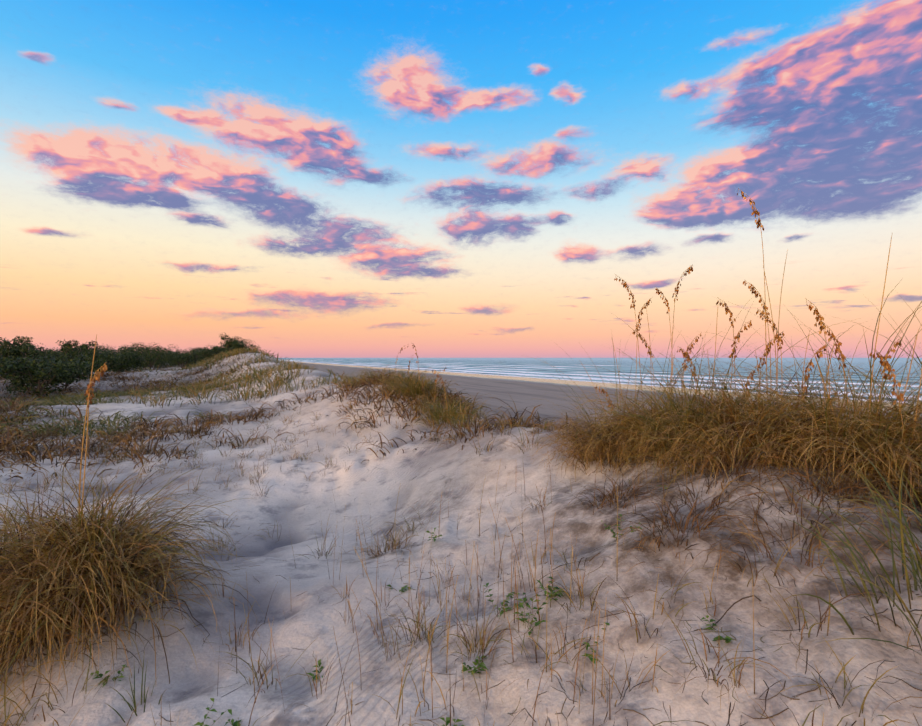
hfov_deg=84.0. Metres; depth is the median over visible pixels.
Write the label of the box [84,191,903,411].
sea oat seed heads
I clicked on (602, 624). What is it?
dead twigs and roots
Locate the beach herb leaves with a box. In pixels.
[90,485,732,725]
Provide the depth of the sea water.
262.02 m
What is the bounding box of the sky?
[0,0,921,357]
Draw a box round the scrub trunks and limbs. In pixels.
[5,340,249,396]
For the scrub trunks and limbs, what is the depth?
29.28 m
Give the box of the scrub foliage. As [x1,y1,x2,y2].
[0,332,262,395]
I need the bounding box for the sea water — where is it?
[278,358,921,402]
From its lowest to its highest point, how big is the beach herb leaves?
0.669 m
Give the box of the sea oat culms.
[79,188,921,531]
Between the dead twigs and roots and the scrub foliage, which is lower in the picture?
the dead twigs and roots
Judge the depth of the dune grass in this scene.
2.92 m
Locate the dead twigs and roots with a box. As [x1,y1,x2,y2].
[0,426,921,725]
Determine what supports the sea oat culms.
on the dune
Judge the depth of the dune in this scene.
2.55 m
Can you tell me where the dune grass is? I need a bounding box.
[0,278,921,725]
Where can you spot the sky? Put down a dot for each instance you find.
(291, 178)
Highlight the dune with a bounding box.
[0,352,921,725]

